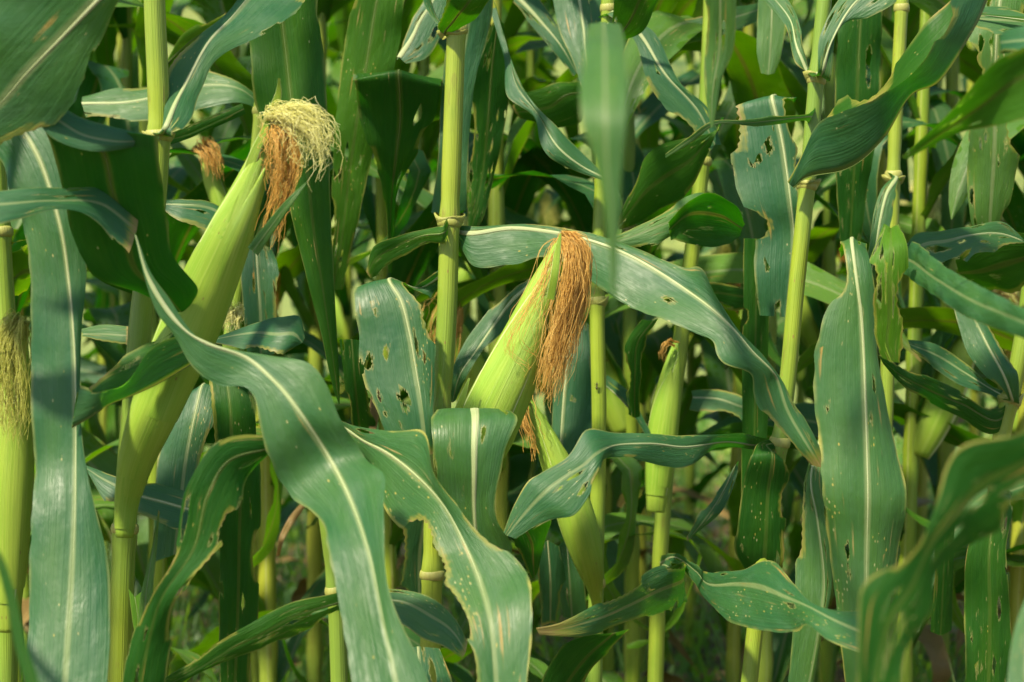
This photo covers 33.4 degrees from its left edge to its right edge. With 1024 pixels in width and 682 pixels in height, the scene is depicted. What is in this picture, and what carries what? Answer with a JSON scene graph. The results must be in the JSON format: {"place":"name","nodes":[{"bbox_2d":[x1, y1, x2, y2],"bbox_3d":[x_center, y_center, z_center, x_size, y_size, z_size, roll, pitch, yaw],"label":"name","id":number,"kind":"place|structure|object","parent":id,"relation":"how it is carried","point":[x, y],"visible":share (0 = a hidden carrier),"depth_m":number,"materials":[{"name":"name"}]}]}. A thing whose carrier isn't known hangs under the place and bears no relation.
{"place":"outdoors","nodes":[
{"label":"outdoors","id":0,"kind":"place"},
{"bbox_2d":[27,283,1017,681],"bbox_3d":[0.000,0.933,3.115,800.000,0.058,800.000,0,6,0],"label":"ground","id":1,"kind":"structure","parent":0,"point":[659,323],"depth_m":5.36,"materials":[{"name":"soil"}]},
{"bbox_2d":[22,305,106,626],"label":"corn plant","id":2,"kind":"object","parent":1,"relation":"on","point":[92,371],"visible":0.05,"depth_m":3.21,"materials":[{"name":"green plant"}]},
{"bbox_2d":[0,0,137,681],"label":"corn plant","id":3,"kind":"object","parent":1,"relation":"on","point":[41,79],"visible":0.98,"depth_m":1.45,"materials":[{"name":"green plant"}]},
{"bbox_2d":[10,15,135,628],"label":"corn plant","id":4,"kind":"object","parent":1,"relation":"on","point":[15,224],"visible":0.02,"depth_m":3.03,"materials":[{"name":"green plant"}]},
{"bbox_2d":[82,278,118,433],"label":"corn plant","id":5,"kind":"object","parent":1,"relation":"on","point":[105,287],"visible":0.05,"depth_m":3.46,"materials":[{"name":"green plant"}]},
{"bbox_2d":[95,8,136,420],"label":"corn plant","id":6,"kind":"object","parent":1,"relation":"on","point":[134,14],"depth_m":5.50,"materials":[{"name":"green plant"}]},
{"bbox_2d":[34,0,211,681],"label":"corn plant","id":7,"kind":"object","parent":1,"relation":"on","point":[119,315],"visible":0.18,"depth_m":2.98,"materials":[{"name":"green plant"}]},
{"bbox_2d":[0,160,267,681],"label":"corn plant","id":8,"kind":"object","parent":1,"relation":"on","point":[215,486],"visible":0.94,"depth_m":1.57,"materials":[{"name":"green plant"}]},
{"bbox_2d":[23,109,246,642],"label":"corn plant","id":9,"kind":"object","parent":1,"relation":"on","point":[103,300],"visible":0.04,"depth_m":4.22,"materials":[{"name":"green plant"}]},
{"bbox_2d":[29,6,246,565],"bbox_3d":[-1.134,-0.326,4.647,1.078,2.213,0.500,4,7,33],"label":"corn plant","id":10,"kind":"object","parent":1,"relation":"on","point":[103,416],"visible":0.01,"depth_m":4.73,"materials":[{"name":"green plant"}]},
{"bbox_2d":[22,23,254,570],"bbox_3d":[-0.817,-0.051,2.582,0.945,2.099,0.335,-3,7,-26],"label":"corn plant","id":11,"kind":"object","parent":1,"relation":"on","point":[189,250],"visible":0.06,"depth_m":2.64,"materials":[{"name":"green plant"}]},
{"bbox_2d":[7,148,282,681],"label":"corn plant","id":12,"kind":"object","parent":1,"relation":"on","point":[272,520],"visible":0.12,"depth_m":2.34,"materials":[{"name":"green plant"}]},
{"bbox_2d":[29,22,291,622],"bbox_3d":[-0.902,-0.175,3.608,0.952,2.130,0.435,1,6,9],"label":"corn plant","id":13,"kind":"object","parent":1,"relation":"on","point":[203,599],"visible":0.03,"depth_m":3.57,"materials":[{"name":"green plant"}]},
{"bbox_2d":[105,49,304,681],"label":"corn plant","id":14,"kind":"object","parent":1,"relation":"on","point":[287,511],"visible":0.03,"depth_m":3.59,"materials":[{"name":"green plant"}]},
{"bbox_2d":[85,7,341,306],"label":"corn plant","id":15,"kind":"object","parent":1,"relation":"on","point":[91,297],"visible":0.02,"depth_m":4.09,"materials":[{"name":"green plant"}]},
{"bbox_2d":[169,70,277,243],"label":"corn plant","id":16,"kind":"object","parent":1,"relation":"on","point":[202,113],"visible":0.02,"depth_m":5.00,"materials":[{"name":"green plant"}]},
{"bbox_2d":[24,0,431,681],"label":"corn plant","id":17,"kind":"object","parent":1,"relation":"on","point":[98,78],"visible":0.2,"depth_m":2.47,"materials":[{"name":"green plant"}]},
{"bbox_2d":[42,0,428,681],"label":"corn plant","id":18,"kind":"object","parent":1,"relation":"on","point":[330,476],"visible":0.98,"depth_m":1.50,"materials":[{"name":"green plant"}]},
{"bbox_2d":[108,0,375,538],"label":"corn plant","id":19,"kind":"object","parent":1,"relation":"on","point":[358,267],"visible":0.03,"depth_m":4.69,"materials":[{"name":"green plant"}]},
{"bbox_2d":[82,0,403,681],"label":"corn plant","id":20,"kind":"object","parent":1,"relation":"on","point":[289,52],"visible":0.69,"depth_m":1.81,"materials":[{"name":"green plant"}]},
{"bbox_2d":[72,67,438,512],"bbox_3d":[-0.575,-0.366,4.168,1.079,2.398,0.383,-1,6,-14],"label":"corn plant","id":21,"kind":"object","parent":1,"relation":"on","point":[288,498],"visible":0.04,"depth_m":4.16,"materials":[{"name":"green plant"}]},
{"bbox_2d":[12,0,609,681],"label":"corn plant","id":22,"kind":"object","parent":1,"relation":"on","point":[272,656],"visible":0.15,"depth_m":2.54,"materials":[{"name":"green plant"}]},
{"bbox_2d":[291,72,334,569],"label":"corn plant","id":23,"kind":"object","parent":1,"relation":"on","point":[305,283],"visible":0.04,"depth_m":4.88,"materials":[{"name":"green plant"}]},
{"bbox_2d":[167,0,471,661],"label":"corn plant","id":24,"kind":"object","parent":1,"relation":"on","point":[291,259],"visible":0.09,"depth_m":2.94,"materials":[{"name":"green plant"}]},
{"bbox_2d":[205,0,435,668],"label":"corn plant","id":25,"kind":"object","parent":1,"relation":"on","point":[344,313],"visible":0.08,"depth_m":4.13,"materials":[{"name":"green plant"}]},
{"bbox_2d":[88,0,558,681],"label":"corn plant","id":26,"kind":"object","parent":1,"relation":"on","point":[314,642],"visible":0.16,"depth_m":2.92,"materials":[{"name":"green plant"}]},
{"bbox_2d":[305,15,375,393],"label":"corn plant","id":27,"kind":"object","parent":1,"relation":"on","point":[332,34],"visible":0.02,"depth_m":5.43,"materials":[{"name":"green plant"}]},
{"bbox_2d":[212,53,470,586],"bbox_3d":[-0.319,-0.251,3.535,0.610,2.298,1.065,-1,6,-10],"label":"corn plant","id":28,"kind":"object","parent":1,"relation":"on","point":[404,66],"visible":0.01,"depth_m":3.50,"materials":[{"name":"green plant"}]},
{"bbox_2d":[165,421,531,681],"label":"corn plant","id":29,"kind":"object","parent":1,"relation":"on","point":[487,583],"visible":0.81,"depth_m":1.51,"materials":[{"name":"green plant"}]},
{"bbox_2d":[352,38,471,315],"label":"corn plant","id":30,"kind":"object","parent":1,"relation":"on","point":[434,173],"visible":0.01,"depth_m":5.50,"materials":[{"name":"green plant"}]},
{"bbox_2d":[200,0,641,678],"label":"corn plant","id":31,"kind":"object","parent":1,"relation":"on","point":[410,268],"visible":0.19,"depth_m":2.38,"materials":[{"name":"green plant"}]},
{"bbox_2d":[339,31,534,402],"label":"corn plant","id":32,"kind":"object","parent":1,"relation":"on","point":[437,52],"visible":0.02,"depth_m":4.95,"materials":[{"name":"green plant"}]},
{"bbox_2d":[194,11,709,681],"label":"corn plant","id":33,"kind":"object","parent":1,"relation":"on","point":[428,139],"visible":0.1,"depth_m":2.97,"materials":[{"name":"green plant"}]},
{"bbox_2d":[327,0,642,564],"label":"corn plant","id":34,"kind":"object","parent":1,"relation":"on","point":[470,323],"visible":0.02,"depth_m":4.15,"materials":[{"name":"green plant"}]},
{"bbox_2d":[23,448,963,681],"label":"leaf litter","id":35,"kind":"object","parent":1,"relation":"on","point":[715,532],"visible":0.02,"depth_m":4.79,"materials":[{"name":"brown plant"}]},
{"bbox_2d":[327,0,702,666],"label":"corn plant","id":36,"kind":"object","parent":1,"relation":"on","point":[519,194],"visible":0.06,"depth_m":2.85,"materials":[{"name":"green plant"}]},
{"bbox_2d":[21,342,1009,681],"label":"weeds","id":37,"kind":"object","parent":1,"relation":"on","point":[699,628],"visible":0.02,"depth_m":4.25,"materials":[{"name":"green plant"}]},
{"bbox_2d":[327,8,724,681],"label":"corn plant","id":38,"kind":"object","parent":1,"relation":"on","point":[533,56],"visible":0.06,"depth_m":3.60,"materials":[{"name":"green plant"}]},
{"bbox_2d":[437,19,623,505],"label":"corn plant","id":39,"kind":"object","parent":1,"relation":"on","point":[555,211],"visible":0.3,"depth_m":4.64,"materials":[{"name":"green plant"}]},
{"bbox_2d":[169,0,920,681],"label":"corn plant","id":40,"kind":"object","parent":1,"relation":"on","point":[819,282],"visible":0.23,"depth_m":2.35,"materials":[{"name":"green plant"}]},
{"bbox_2d":[364,0,728,637],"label":"corn plant","id":41,"kind":"object","parent":1,"relation":"on","point":[541,71],"visible":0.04,"depth_m":4.02,"materials":[{"name":"green plant"}]},
{"bbox_2d":[534,77,578,229],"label":"corn plant","id":42,"kind":"object","parent":1,"relation":"on","point":[536,139],"visible":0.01,"depth_m":5.35,"materials":[{"name":"green plant"}]},
{"bbox_2d":[400,0,720,681],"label":"corn plant","id":43,"kind":"object","parent":1,"relation":"on","point":[585,39],"visible":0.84,"depth_m":1.94,"materials":[{"name":"green plant"}]},
{"bbox_2d":[339,0,820,681],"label":"corn plant","id":44,"kind":"object","parent":1,"relation":"on","point":[471,436],"visible":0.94,"depth_m":1.77,"materials":[{"name":"green plant"}]},
{"bbox_2d":[339,0,827,681],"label":"corn plant","id":45,"kind":"object","parent":1,"relation":"on","point":[619,418],"visible":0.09,"depth_m":2.55,"materials":[{"name":"green plant"}]},
{"bbox_2d":[457,0,722,681],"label":"corn plant","id":46,"kind":"object","parent":1,"relation":"on","point":[577,202],"visible":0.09,"depth_m":2.92,"materials":[{"name":"green plant"}]},
{"bbox_2d":[435,0,814,681],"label":"corn plant","id":47,"kind":"object","parent":1,"relation":"on","point":[651,364],"visible":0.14,"depth_m":3.46,"materials":[{"name":"green plant"}]},
{"bbox_2d":[611,92,663,464],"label":"corn plant","id":48,"kind":"object","parent":1,"relation":"on","point":[660,255],"visible":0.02,"depth_m":5.80,"materials":[{"name":"green plant"}]},
{"bbox_2d":[519,51,807,671],"bbox_3d":[0.398,-0.309,4.164,1.047,2.282,0.429,1,6,13],"label":"corn plant","id":49,"kind":"object","parent":1,"relation":"on","point":[693,363],"visible":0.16,"depth_m":4.17,"materials":[{"name":"green plant"}]},
{"bbox_2d":[535,0,793,558],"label":"corn plant","id":50,"kind":"object","parent":1,"relation":"on","point":[648,90],"visible":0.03,"depth_m":4.80,"materials":[{"name":"green plant"}]},
{"bbox_2d":[536,0,858,681],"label":"corn plant","id":51,"kind":"object","parent":1,"relation":"on","point":[756,596],"visible":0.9,"depth_m":1.92,"materials":[{"name":"green plant"}]},
{"bbox_2d":[417,0,987,681],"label":"corn plant","id":52,"kind":"object","parent":1,"relation":"on","point":[675,34],"visible":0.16,"depth_m":2.39,"materials":[{"name":"green plant"}]},
{"bbox_2d":[584,20,822,372],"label":"corn plant","id":53,"kind":"object","parent":1,"relation":"on","point":[817,205],"visible":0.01,"depth_m":5.46,"materials":[{"name":"green plant"}]},
{"bbox_2d":[665,0,816,681],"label":"corn plant","id":54,"kind":"object","parent":1,"relation":"on","point":[800,8],"visible":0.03,"depth_m":3.65,"materials":[{"name":"green plant"}]},
{"bbox_2d":[504,0,986,681],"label":"corn plant","id":55,"kind":"object","parent":1,"relation":"on","point":[776,188],"visible":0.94,"depth_m":1.73,"materials":[{"name":"green plant"}]},
{"bbox_2d":[672,63,835,500],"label":"corn plant","id":56,"kind":"object","parent":1,"relation":"on","point":[673,494],"visible":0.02,"depth_m":4.57,"materials":[{"name":"green plant"}]},
{"bbox_2d":[545,0,965,681],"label":"corn plant","id":57,"kind":"object","parent":1,"relation":"on","point":[929,640],"visible":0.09,"depth_m":3.00,"materials":[{"name":"green plant"}]},
{"bbox_2d":[639,0,963,681],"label":"corn plant","id":58,"kind":"object","parent":1,"relation":"on","point":[719,377],"visible":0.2,"depth_m":2.99,"materials":[{"name":"green plant"}]},
{"bbox_2d":[616,0,1023,681],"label":"corn plant","id":59,"kind":"object","parent":1,"relation":"on","point":[926,434],"visible":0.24,"depth_m":2.44,"materials":[{"name":"green plant"}]},
{"bbox_2d":[670,29,975,664],"bbox_3d":[0.744,-0.185,4.173,0.352,2.032,1.073,-5,8,-37],"label":"corn plant","id":60,"kind":"object","parent":1,"relation":"on","point":[794,536],"visible":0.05,"depth_m":4.22,"materials":[{"name":"green plant"}]},
{"bbox_2d":[796,11,906,330],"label":"corn plant","id":61,"kind":"object","parent":1,"relation":"on","point":[797,161],"visible":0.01,"depth_m":5.37,"materials":[{"name":"green plant"}]},
{"bbox_2d":[836,48,871,282],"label":"corn plant","id":62,"kind":"object","parent":1,"relation":"on","point":[868,61],"depth_m":4.54,"materials":[{"name":"green plant"}]},
{"bbox_2d":[778,66,998,676],"bbox_3d":[1.022,-0.363,4.185,0.381,2.388,1.075,5,8,37],"label":"corn plant","id":63,"kind":"object","parent":1,"relation":"on","point":[924,510],"visible":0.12,"depth_m":4.17,"materials":[{"name":"green plant"}]},
{"bbox_2d":[814,1,964,681],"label":"corn plant","id":64,"kind":"object","parent":1,"relation":"on","point":[913,24],"visible":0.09,"depth_m":3.41,"materials":[{"name":"green plant"}]},
{"bbox_2d":[794,0,994,468],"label":"corn plant","id":65,"kind":"object","parent":1,"relation":"on","point":[958,421],"visible":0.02,"depth_m":5.38,"materials":[{"name":"green plant"}]},
{"bbox_2d":[797,118,1023,656],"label":"corn plant","id":66,"kind":"object","parent":1,"relation":"on","point":[944,319],"visible":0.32,"depth_m":2.37,"materials":[{"name":"green plant"}]},
{"bbox_2d":[804,14,1023,681],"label":"corn plant","id":67,"kind":"object","parent":1,"relation":"on","point":[935,464],"visible":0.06,"depth_m":3.02,"materials":[{"name":"green plant"}]},
{"bbox_2d":[813,0,1023,681],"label":"corn plant","id":68,"kind":"object","parent":1,"relation":"on","point":[863,489],"visible":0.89,"depth_m":1.61,"materials":[{"name":"green plant"}]},
{"bbox_2d":[820,0,1023,640],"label":"corn plant","id":69,"kind":"object","parent":1,"relation":"on","point":[1017,142],"visible":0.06,"depth_m":2.81,"materials":[{"name":"green plant"}]},
{"bbox_2d":[835,32,1023,657],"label":"corn plant","id":70,"kind":"object","parent":1,"relation":"on","point":[970,69],"visible":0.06,"depth_m":3.43,"materials":[{"name":"green plant"}]},
{"bbox_2d":[857,26,1023,681],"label":"corn plant","id":71,"kind":"object","parent":1,"relation":"on","point":[993,96],"visible":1,"depth_m":0.95,"materials":[{"name":"green plant"}]},
{"bbox_2d":[862,0,1023,637],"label":"corn plant","id":72,"kind":"object","parent":1,"relation":"on","point":[1013,217],"visible":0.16,"depth_m":2.45,"materials":[{"name":"green plant"}]},
{"bbox_2d":[879,221,1023,681],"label":"corn plant","id":73,"kind":"object","parent":1,"relation":"on","point":[990,249],"visible":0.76,"depth_m":1.84,"materials":[{"name":"green plant"}]},
{"bbox_2d":[908,34,1010,533],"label":"corn plant","id":74,"kind":"object","parent":1,"relation":"on","point":[977,397],"visible":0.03,"depth_m":4.89,"materials":[{"name":"green plant"}]},
{"bbox_2d":[941,93,983,436],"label":"corn plant","id":75,"kind":"object","parent":1,"relation":"on","point":[964,423],"visible":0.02,"depth_m":5.59,"materials":[{"name":"green plant"}]},
{"bbox_2d":[918,481,1023,631],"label":"corn plant","id":76,"kind":"object","parent":1,"relation":"on","point":[1015,491],"visible":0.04,"depth_m":2.43,"materials":[{"name":"green plant"}]},
{"bbox_2d":[956,42,1000,668],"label":"corn plant","id":77,"kind":"object","parent":1,"relation":"on","point":[995,407],"visible":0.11,"depth_m":3.75,"materials":[{"name":"green plant"}]},
{"bbox_2d":[938,0,1023,227],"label":"corn plant","id":78,"kind":"object","parent":1,"relation":"on","point":[990,181],"visible":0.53,"depth_m":1.92,"materials":[{"name":"green plant"}]},
{"bbox_2d":[77,0,1023,282],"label":"hill","id":79,"kind":"structure","parent":0,"point":[679,66],"depth_m":23.83,"materials":[{"name":"green plant"}]}
]}

